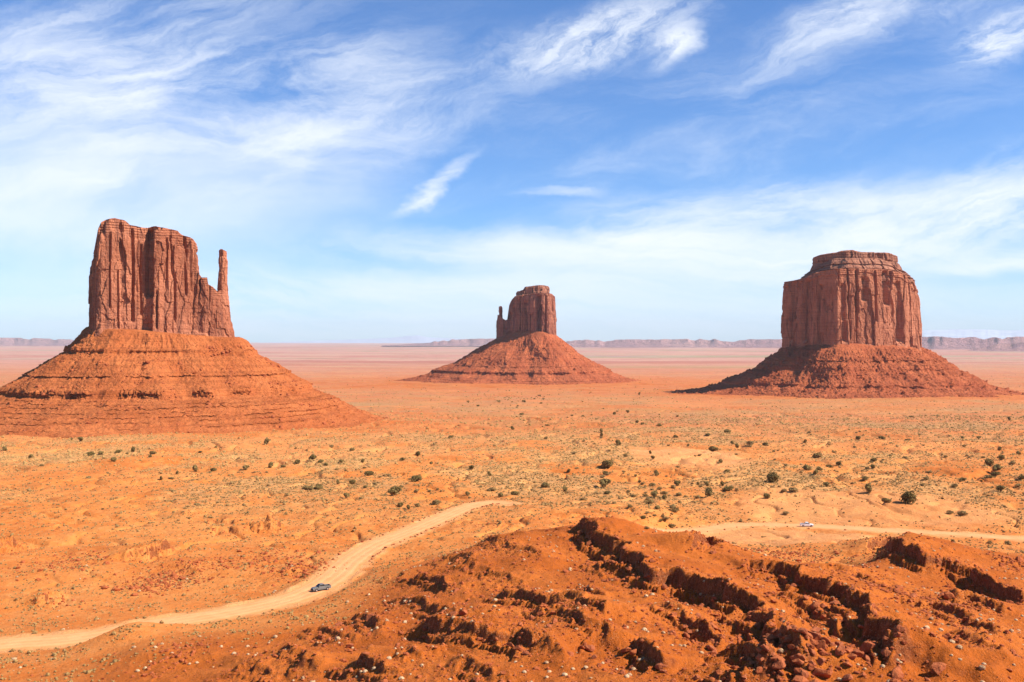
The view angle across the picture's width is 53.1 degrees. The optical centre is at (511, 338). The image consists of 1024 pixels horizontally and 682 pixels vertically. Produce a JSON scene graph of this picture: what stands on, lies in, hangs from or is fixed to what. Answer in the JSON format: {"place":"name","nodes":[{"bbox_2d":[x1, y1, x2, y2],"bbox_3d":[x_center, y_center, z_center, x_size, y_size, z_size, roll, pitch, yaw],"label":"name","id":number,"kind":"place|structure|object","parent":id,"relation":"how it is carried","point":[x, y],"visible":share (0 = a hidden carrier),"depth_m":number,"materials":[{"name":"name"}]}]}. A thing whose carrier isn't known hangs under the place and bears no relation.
{"place":"outdoors","nodes":[
{"label":"outdoors","id":0,"kind":"place"},
{"bbox_2d":[0,338,73,345],"bbox_3d":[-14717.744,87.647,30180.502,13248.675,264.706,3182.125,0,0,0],"label":"hills","id":1,"kind":"structure","parent":0,"point":[29,342],"depth_m":29821.82,"materials":[{"name":"purple stone"}]},
{"bbox_2d":[0,501,512,649],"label":"road","id":2,"kind":"structure","parent":0,"point":[352,561],"depth_m":246.51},
{"bbox_2d":[310,583,331,591],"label":"pickup truck","id":3,"kind":"object","parent":2,"relation":"on","point":[318,586],"visible":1,"depth_m":250.92,"materials":[{"name":"silver metal"}]},
{"bbox_2d":[261,335,459,342],"bbox_3d":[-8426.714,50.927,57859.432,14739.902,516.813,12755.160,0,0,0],"label":"hills","id":4,"kind":"structure","parent":0,"point":[413,339],"depth_m":56461.66,"materials":[{"name":"stone"}]},
{"bbox_2d":[382,339,493,345],"bbox_3d":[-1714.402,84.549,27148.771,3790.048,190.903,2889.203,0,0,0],"label":"hills","id":5,"kind":"structure","parent":0,"point":[470,342],"depth_m":26776.65,"materials":[{"name":"purple stone"}]},
{"bbox_2d":[0,342,1023,681],"bbox_3d":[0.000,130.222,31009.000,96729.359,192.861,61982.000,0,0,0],"label":"ground","id":6,"kind":"structure","parent":0,"point":[380,366],"depth_m":354.64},
{"bbox_2d":[193,464,197,471],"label":"juniper","id":7,"kind":"object","parent":6,"relation":"on","point":[195,467],"visible":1,"depth_m":596.15,"materials":[{"name":"green plant"}]},
{"bbox_2d":[0,218,391,437],"bbox_3d":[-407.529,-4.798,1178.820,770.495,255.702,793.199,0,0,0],"label":"butte","id":8,"kind":"object","parent":6,"relation":"on","point":[156,345],"visible":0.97,"depth_m":1091.49,"materials":[{"name":"stone"}]},
{"bbox_2d":[364,471,373,474],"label":"juniper","id":9,"kind":"object","parent":6,"relation":"on","point":[369,472],"visible":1,"depth_m":567.70,"materials":[{"name":"green plant"}]},
{"bbox_2d":[366,613,373,620],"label":"boulder","id":10,"kind":"object","parent":6,"relation":"on","point":[368,616],"visible":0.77,"depth_m":191.88,"materials":[{"name":"brown stone"}]},
{"bbox_2d":[388,488,396,495],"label":"juniper","id":11,"kind":"object","parent":6,"relation":"on","point":[392,491],"visible":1,"depth_m":457.22,"materials":[{"name":"green plant"}]},
{"bbox_2d":[390,486,401,492],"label":"juniper","id":12,"kind":"object","parent":6,"relation":"on","point":[398,488],"visible":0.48,"depth_m":478.28,"materials":[{"name":"green plant"}]},
{"bbox_2d":[411,474,422,481],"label":"juniper","id":13,"kind":"object","parent":6,"relation":"on","point":[414,478],"visible":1,"depth_m":523.46,"materials":[{"name":"green plant"}]},
{"bbox_2d":[449,611,456,615],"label":"boulder","id":14,"kind":"object","parent":6,"relation":"on","point":[453,613],"visible":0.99,"depth_m":167.20,"materials":[{"name":"brown stone"}]},
{"bbox_2d":[458,610,466,614],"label":"boulder","id":15,"kind":"object","parent":6,"relation":"on","point":[463,612],"visible":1,"depth_m":168.07,"materials":[{"name":"brown stone"}]},
{"bbox_2d":[0,467,1023,681],"bbox_3d":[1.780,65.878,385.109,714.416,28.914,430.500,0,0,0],"label":"sagebrush","id":16,"kind":"object","parent":6,"relation":"on","point":[29,652],"visible":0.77,"depth_m":412.29,"materials":[{"name":"green plant"}]},
{"bbox_2d":[0,413,1023,473],"bbox_3d":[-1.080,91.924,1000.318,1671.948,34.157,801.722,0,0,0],"label":"sagebrush","id":17,"kind":"object","parent":6,"relation":"on","point":[547,444],"visible":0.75,"depth_m":842.91,"materials":[{"name":"green plant"}]},
{"bbox_2d":[1,505,1023,681],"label":"rubble","id":18,"kind":"object","parent":6,"relation":"on","point":[945,595],"visible":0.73,"depth_m":186.24,"materials":[{"name":"brown stone"}]},
{"bbox_2d":[5,377,1023,532],"bbox_3d":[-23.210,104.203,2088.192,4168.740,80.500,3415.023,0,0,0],"label":"scrub","id":19,"kind":"object","parent":6,"relation":"on","point":[10,512],"visible":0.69,"depth_m":580.83,"materials":[{"name":"green plant"}]},
{"bbox_2d":[511,491,519,494],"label":"juniper","id":20,"kind":"object","parent":6,"relation":"on","point":[514,492],"visible":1,"depth_m":469.06,"materials":[{"name":"green plant"}]},
{"bbox_2d":[10,524,1023,681],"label":"rocks","id":21,"kind":"object","parent":6,"relation":"on","point":[839,679],"visible":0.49,"depth_m":203.15,"materials":[{"name":"brown stone"}]},
{"bbox_2d":[391,285,646,384],"bbox_3d":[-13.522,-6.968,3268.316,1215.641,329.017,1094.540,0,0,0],"label":"butte","id":22,"kind":"object","parent":6,"relation":"on","point":[528,345],"visible":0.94,"depth_m":3148.39,"materials":[{"name":"red stone"}]},
{"bbox_2d":[514,645,524,650],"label":"boulder","id":23,"kind":"object","parent":6,"relation":"on","point":[519,648],"visible":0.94,"depth_m":142.77,"materials":[{"name":"orange stone"}]},
{"bbox_2d":[540,482,549,487],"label":"juniper","id":24,"kind":"object","parent":6,"relation":"on","point":[546,485],"visible":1,"depth_m":492.86,"materials":[{"name":"green plant"}]},
{"bbox_2d":[585,645,594,651],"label":"boulder","id":25,"kind":"object","parent":6,"relation":"on","point":[590,648],"visible":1,"depth_m":143.13,"materials":[{"name":"orange stone"}]},
{"bbox_2d":[599,478,611,486],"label":"juniper","id":26,"kind":"object","parent":6,"relation":"on","point":[604,481],"visible":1,"depth_m":506.00,"materials":[{"name":"green plant"}]},
{"bbox_2d":[601,459,613,466],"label":"juniper","id":27,"kind":"object","parent":6,"relation":"on","point":[607,463],"visible":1,"depth_m":619.18,"materials":[{"name":"green plant"}]},
{"bbox_2d":[621,647,631,652],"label":"boulder","id":28,"kind":"object","parent":6,"relation":"on","point":[627,649],"visible":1,"depth_m":140.04,"materials":[{"name":"orange stone"}]},
{"bbox_2d":[629,649,636,654],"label":"boulder","id":29,"kind":"object","parent":6,"relation":"on","point":[633,652],"visible":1,"depth_m":139.42,"materials":[{"name":"orange stone"}]},
{"bbox_2d":[643,499,653,503],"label":"shrub","id":30,"kind":"object","parent":6,"relation":"on","point":[649,501],"visible":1,"depth_m":432.27,"materials":[{"name":"green plant"}]},
{"bbox_2d":[650,490,657,497],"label":"juniper","id":31,"kind":"object","parent":6,"relation":"on","point":[654,493],"visible":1,"depth_m":457.45,"materials":[{"name":"green plant"}]},
{"bbox_2d":[654,663,666,669],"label":"boulder","id":32,"kind":"object","parent":6,"relation":"on","point":[657,666],"visible":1,"depth_m":132.55,"materials":[{"name":"orange stone"}]},
{"bbox_2d":[314,374,1023,420],"bbox_3d":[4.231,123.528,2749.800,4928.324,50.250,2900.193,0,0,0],"label":"sagebrush","id":33,"kind":"object","parent":6,"relation":"on","point":[671,406],"visible":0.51,"depth_m":1660.45,"materials":[{"name":"green plant"}]},
{"bbox_2d":[671,506,678,511],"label":"shrub","id":34,"kind":"object","parent":6,"relation":"on","point":[675,509],"visible":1,"depth_m":417.32,"materials":[{"name":"green plant"}]},
{"bbox_2d":[684,632,689,638],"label":"boulder","id":35,"kind":"object","parent":6,"relation":"on","point":[686,635],"visible":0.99,"depth_m":154.40,"materials":[{"name":"orange stone"}]},
{"bbox_2d":[705,487,712,495],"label":"juniper","id":36,"kind":"object","parent":6,"relation":"on","point":[708,491],"visible":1,"depth_m":469.26,"materials":[{"name":"green plant"}]},
{"bbox_2d":[707,645,716,650],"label":"boulder","id":37,"kind":"object","parent":6,"relation":"on","point":[711,648],"visible":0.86,"depth_m":141.97,"materials":[{"name":"orange stone"}]},
{"bbox_2d":[708,446,718,451],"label":"juniper","id":38,"kind":"object","parent":6,"relation":"on","point":[713,448],"visible":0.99,"depth_m":762.12,"materials":[{"name":"green plant"}]},
{"bbox_2d":[722,486,732,490],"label":"juniper","id":39,"kind":"object","parent":6,"relation":"on","point":[726,488],"visible":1,"depth_m":482.40,"materials":[{"name":"green plant"}]},
{"bbox_2d":[755,667,762,673],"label":"boulder","id":40,"kind":"object","parent":6,"relation":"on","point":[758,670],"visible":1,"depth_m":124.31,"materials":[{"name":"orange stone"}]},
{"bbox_2d":[755,654,763,660],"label":"boulder","id":41,"kind":"object","parent":6,"relation":"on","point":[759,657],"visible":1,"depth_m":125.20,"materials":[{"name":"brown stone"}]},
{"bbox_2d":[760,644,769,651],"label":"boulder","id":42,"kind":"object","parent":6,"relation":"on","point":[765,647],"visible":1,"depth_m":125.29,"materials":[{"name":"orange stone"}]},
{"bbox_2d":[763,493,770,498],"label":"juniper","id":43,"kind":"object","parent":6,"relation":"on","point":[766,495],"visible":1,"depth_m":458.69,"materials":[{"name":"green plant"}]},
{"bbox_2d":[765,633,778,642],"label":"boulder","id":44,"kind":"object","parent":6,"relation":"on","point":[769,637],"visible":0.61,"depth_m":133.22,"materials":[{"name":"brown stone"}]},
{"bbox_2d":[767,471,778,482],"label":"juniper","id":45,"kind":"object","parent":6,"relation":"on","point":[772,477],"visible":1,"depth_m":520.14,"materials":[{"name":"green plant"}]},
{"bbox_2d":[772,658,785,669],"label":"boulder","id":46,"kind":"object","parent":6,"relation":"on","point":[780,664],"visible":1,"depth_m":123.94,"materials":[{"name":"orange stone"}]},
{"bbox_2d":[785,637,791,641],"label":"boulder","id":47,"kind":"object","parent":6,"relation":"on","point":[788,639],"visible":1,"depth_m":128.04,"materials":[{"name":"brown stone"}]},
{"bbox_2d":[787,644,794,649],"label":"boulder","id":48,"kind":"object","parent":6,"relation":"on","point":[791,647],"visible":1,"depth_m":126.02,"materials":[{"name":"brown stone"}]},
{"bbox_2d":[788,487,798,491],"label":"shrub","id":49,"kind":"object","parent":6,"relation":"on","point":[792,489],"visible":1,"depth_m":476.86,"materials":[{"name":"green plant"}]},
{"bbox_2d":[790,653,803,659],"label":"boulder","id":50,"kind":"object","parent":6,"relation":"on","point":[797,655],"visible":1,"depth_m":123.96,"materials":[{"name":"orange stone"}]},
{"bbox_2d":[792,658,803,665],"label":"boulder","id":51,"kind":"object","parent":6,"relation":"on","point":[797,661],"visible":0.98,"depth_m":123.56,"materials":[{"name":"orange stone"}]},
{"bbox_2d":[794,668,805,673],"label":"boulder","id":52,"kind":"object","parent":6,"relation":"on","point":[797,670],"visible":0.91,"depth_m":122.62,"materials":[{"name":"orange stone"}]},
{"bbox_2d":[796,627,807,633],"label":"boulder","id":53,"kind":"object","parent":6,"relation":"on","point":[801,630],"visible":0.99,"depth_m":126.72,"materials":[{"name":"orange stone"}]},
{"bbox_2d":[801,669,808,677],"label":"boulder","id":54,"kind":"object","parent":6,"relation":"on","point":[804,673],"visible":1,"depth_m":121.16,"materials":[{"name":"orange stone"}]},
{"bbox_2d":[802,464,810,470],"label":"juniper","id":55,"kind":"object","parent":6,"relation":"on","point":[806,467],"visible":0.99,"depth_m":595.59,"materials":[{"name":"green plant"}]},
{"bbox_2d":[807,663,815,670],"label":"boulder","id":56,"kind":"object","parent":6,"relation":"on","point":[810,666],"visible":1,"depth_m":122.39,"materials":[{"name":"orange stone"}]},
{"bbox_2d":[809,648,815,655],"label":"boulder","id":57,"kind":"object","parent":6,"relation":"on","point":[812,652],"visible":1,"depth_m":124.36,"materials":[{"name":"orange stone"}]},
{"bbox_2d":[807,630,821,639],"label":"boulder","id":58,"kind":"object","parent":6,"relation":"on","point":[816,636],"visible":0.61,"depth_m":128.04,"materials":[{"name":"orange stone"}]},
{"bbox_2d":[810,638,818,644],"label":"boulder","id":59,"kind":"object","parent":6,"relation":"on","point":[814,642],"visible":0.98,"depth_m":126.62,"materials":[{"name":"orange stone"}]},
{"bbox_2d":[811,601,819,608],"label":"boulder","id":60,"kind":"object","parent":6,"relation":"on","point":[815,604],"visible":0.94,"depth_m":166.99,"materials":[{"name":"brown stone"}]},
{"bbox_2d":[811,627,820,632],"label":"boulder","id":61,"kind":"object","parent":6,"relation":"on","point":[816,629],"visible":0.69,"depth_m":134.98,"materials":[{"name":"orange stone"}]},
{"bbox_2d":[812,452,822,457],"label":"shrub","id":62,"kind":"object","parent":6,"relation":"on","point":[816,455],"visible":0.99,"depth_m":696.22,"materials":[{"name":"green plant"}]},
{"bbox_2d":[815,640,826,649],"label":"boulder","id":63,"kind":"object","parent":6,"relation":"on","point":[822,644],"visible":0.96,"depth_m":126.18,"materials":[{"name":"orange stone"}]},
{"bbox_2d":[817,657,825,665],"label":"boulder","id":64,"kind":"object","parent":6,"relation":"on","point":[820,660],"visible":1,"depth_m":123.51,"materials":[{"name":"orange stone"}]},
{"bbox_2d":[812,668,831,678],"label":"boulder","id":65,"kind":"object","parent":6,"relation":"on","point":[822,673],"visible":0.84,"depth_m":121.56,"materials":[{"name":"red stone"}]},
{"bbox_2d":[818,651,828,655],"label":"boulder","id":66,"kind":"object","parent":6,"relation":"on","point":[823,653],"visible":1,"depth_m":124.74,"materials":[{"name":"orange stone"}]},
{"bbox_2d":[820,603,827,608],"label":"boulder","id":67,"kind":"object","parent":6,"relation":"on","point":[823,605],"visible":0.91,"depth_m":170.31,"materials":[{"name":"brown stone"}]},
{"bbox_2d":[821,637,830,644],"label":"boulder","id":68,"kind":"object","parent":6,"relation":"on","point":[826,639],"visible":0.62,"depth_m":127.72,"materials":[{"name":"orange stone"}]},
{"bbox_2d":[829,600,840,604],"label":"boulder","id":69,"kind":"object","parent":6,"relation":"on","point":[834,601],"visible":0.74,"depth_m":169.27,"materials":[{"name":"brown stone"}]},
{"bbox_2d":[835,644,844,655],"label":"boulder","id":70,"kind":"object","parent":6,"relation":"on","point":[839,647],"visible":0.98,"depth_m":124.47,"materials":[{"name":"orange stone"}]},
{"bbox_2d":[657,250,1023,398],"bbox_3d":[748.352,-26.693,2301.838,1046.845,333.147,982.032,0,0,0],"label":"butte","id":71,"kind":"object","parent":6,"relation":"on","point":[851,324],"visible":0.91,"depth_m":2160.24,"materials":[{"name":"stone"}]},
{"bbox_2d":[842,674,852,680],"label":"boulder","id":72,"kind":"object","parent":6,"relation":"on","point":[846,677],"visible":1,"depth_m":120.02,"materials":[{"name":"orange stone"}]},
{"bbox_2d":[842,661,852,666],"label":"boulder","id":73,"kind":"object","parent":6,"relation":"on","point":[847,663],"visible":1,"depth_m":122.90,"materials":[{"name":"orange stone"}]},
{"bbox_2d":[847,653,856,659],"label":"boulder","id":74,"kind":"object","parent":6,"relation":"on","point":[852,656],"visible":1,"depth_m":124.35,"materials":[{"name":"orange stone"}]},
{"bbox_2d":[854,649,862,656],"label":"boulder","id":75,"kind":"object","parent":6,"relation":"on","point":[858,652],"visible":0.96,"depth_m":125.04,"materials":[{"name":"orange stone"}]},
{"bbox_2d":[862,654,869,660],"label":"boulder","id":76,"kind":"object","parent":6,"relation":"on","point":[866,657],"visible":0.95,"depth_m":124.78,"materials":[{"name":"orange stone"}]},
{"bbox_2d":[859,641,875,652],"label":"boulder","id":77,"kind":"object","parent":6,"relation":"on","point":[866,646],"visible":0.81,"depth_m":126.79,"materials":[{"name":"brown stone"}]},
{"bbox_2d":[865,484,871,492],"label":"juniper","id":78,"kind":"object","parent":6,"relation":"on","point":[868,488],"visible":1,"depth_m":472.89,"materials":[{"name":"green plant"}]},
{"bbox_2d":[881,647,890,657],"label":"boulder","id":79,"kind":"object","parent":6,"relation":"on","point":[885,651],"visible":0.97,"depth_m":124.52,"materials":[{"name":"orange stone"}]},
{"bbox_2d":[881,498,891,502],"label":"juniper","id":80,"kind":"object","parent":6,"relation":"on","point":[885,500],"visible":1,"depth_m":444.77,"materials":[{"name":"green plant"}]},
{"bbox_2d":[891,666,903,679],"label":"boulder","id":81,"kind":"object","parent":6,"relation":"on","point":[896,672],"visible":0.92,"depth_m":120.42,"materials":[{"name":"orange stone"}]},
{"bbox_2d":[893,632,901,636],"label":"boulder","id":82,"kind":"object","parent":6,"relation":"on","point":[897,634],"visible":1,"depth_m":125.45,"materials":[{"name":"orange stone"}]},
{"bbox_2d":[894,625,905,631],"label":"boulder","id":83,"kind":"object","parent":6,"relation":"on","point":[898,628],"visible":1,"depth_m":126.08,"materials":[{"name":"brown stone"}]},
{"bbox_2d":[899,490,916,504],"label":"juniper","id":84,"kind":"object","parent":6,"relation":"on","point":[909,497],"visible":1,"depth_m":442.10,"materials":[{"name":"green plant"}]},
{"bbox_2d":[931,662,945,674],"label":"boulder","id":85,"kind":"object","parent":6,"relation":"on","point":[938,668],"visible":1,"depth_m":121.12,"materials":[{"name":"orange stone"}]},
{"bbox_2d":[957,510,967,515],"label":"shrub","id":86,"kind":"object","parent":6,"relation":"on","point":[962,512],"visible":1,"depth_m":421.36,"materials":[{"name":"green plant"}]},
{"bbox_2d":[984,458,993,465],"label":"juniper","id":87,"kind":"object","parent":6,"relation":"on","point":[988,462],"visible":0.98,"depth_m":627.66,"materials":[{"name":"green plant"}]},
{"bbox_2d":[992,464,1002,470],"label":"juniper","id":88,"kind":"object","parent":6,"relation":"on","point":[995,467],"visible":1,"depth_m":589.62,"materials":[{"name":"green plant"}]},
{"bbox_2d":[995,485,1004,491],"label":"juniper","id":89,"kind":"object","parent":6,"relation":"on","point":[1000,488],"visible":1,"depth_m":491.66,"materials":[{"name":"green plant"}]},
{"bbox_2d":[0,0,1023,342],"label":"sky","id":90,"kind":"structure","parent":0,"point":[361,169],"materials":[{"name":"blue"}]},
{"bbox_2d":[566,339,781,347],"bbox_3d":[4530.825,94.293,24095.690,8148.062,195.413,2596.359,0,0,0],"label":"hills","id":91,"kind":"structure","parent":0,"point":[688,343],"depth_m":23831.67,"materials":[{"name":"stone"}]},
{"bbox_2d":[657,523,1023,540],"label":"road","id":92,"kind":"structure","parent":0,"point":[716,527],"depth_m":386.24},
{"bbox_2d":[800,522,813,526],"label":"pickup truck","id":93,"kind":"object","parent":92,"relation":"on","point":[805,524],"visible":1,"depth_m":391.66,"materials":[{"name":"white paint"}]},
{"bbox_2d":[922,336,1023,349],"bbox_3d":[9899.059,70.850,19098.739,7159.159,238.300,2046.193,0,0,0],"label":"hills","id":94,"kind":"structure","parent":0,"point":[943,343],"depth_m":18878.30,"materials":[{"name":"purple stone"}]},
{"bbox_2d":[922,329,1023,338],"bbox_3d":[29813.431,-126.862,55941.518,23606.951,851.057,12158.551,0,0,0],"label":"hills","id":95,"kind":"structure","parent":0,"point":[977,333],"depth_m":54663.81,"materials":[{"name":"stone"}]},
{"bbox_2d":[969,342,1023,350],"bbox_3d":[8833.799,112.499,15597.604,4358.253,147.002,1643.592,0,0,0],"label":"hills","id":96,"kind":"structure","parent":0,"point":[1009,346],"depth_m":15466.88,"materials":[{"name":"stone"}]}
]}

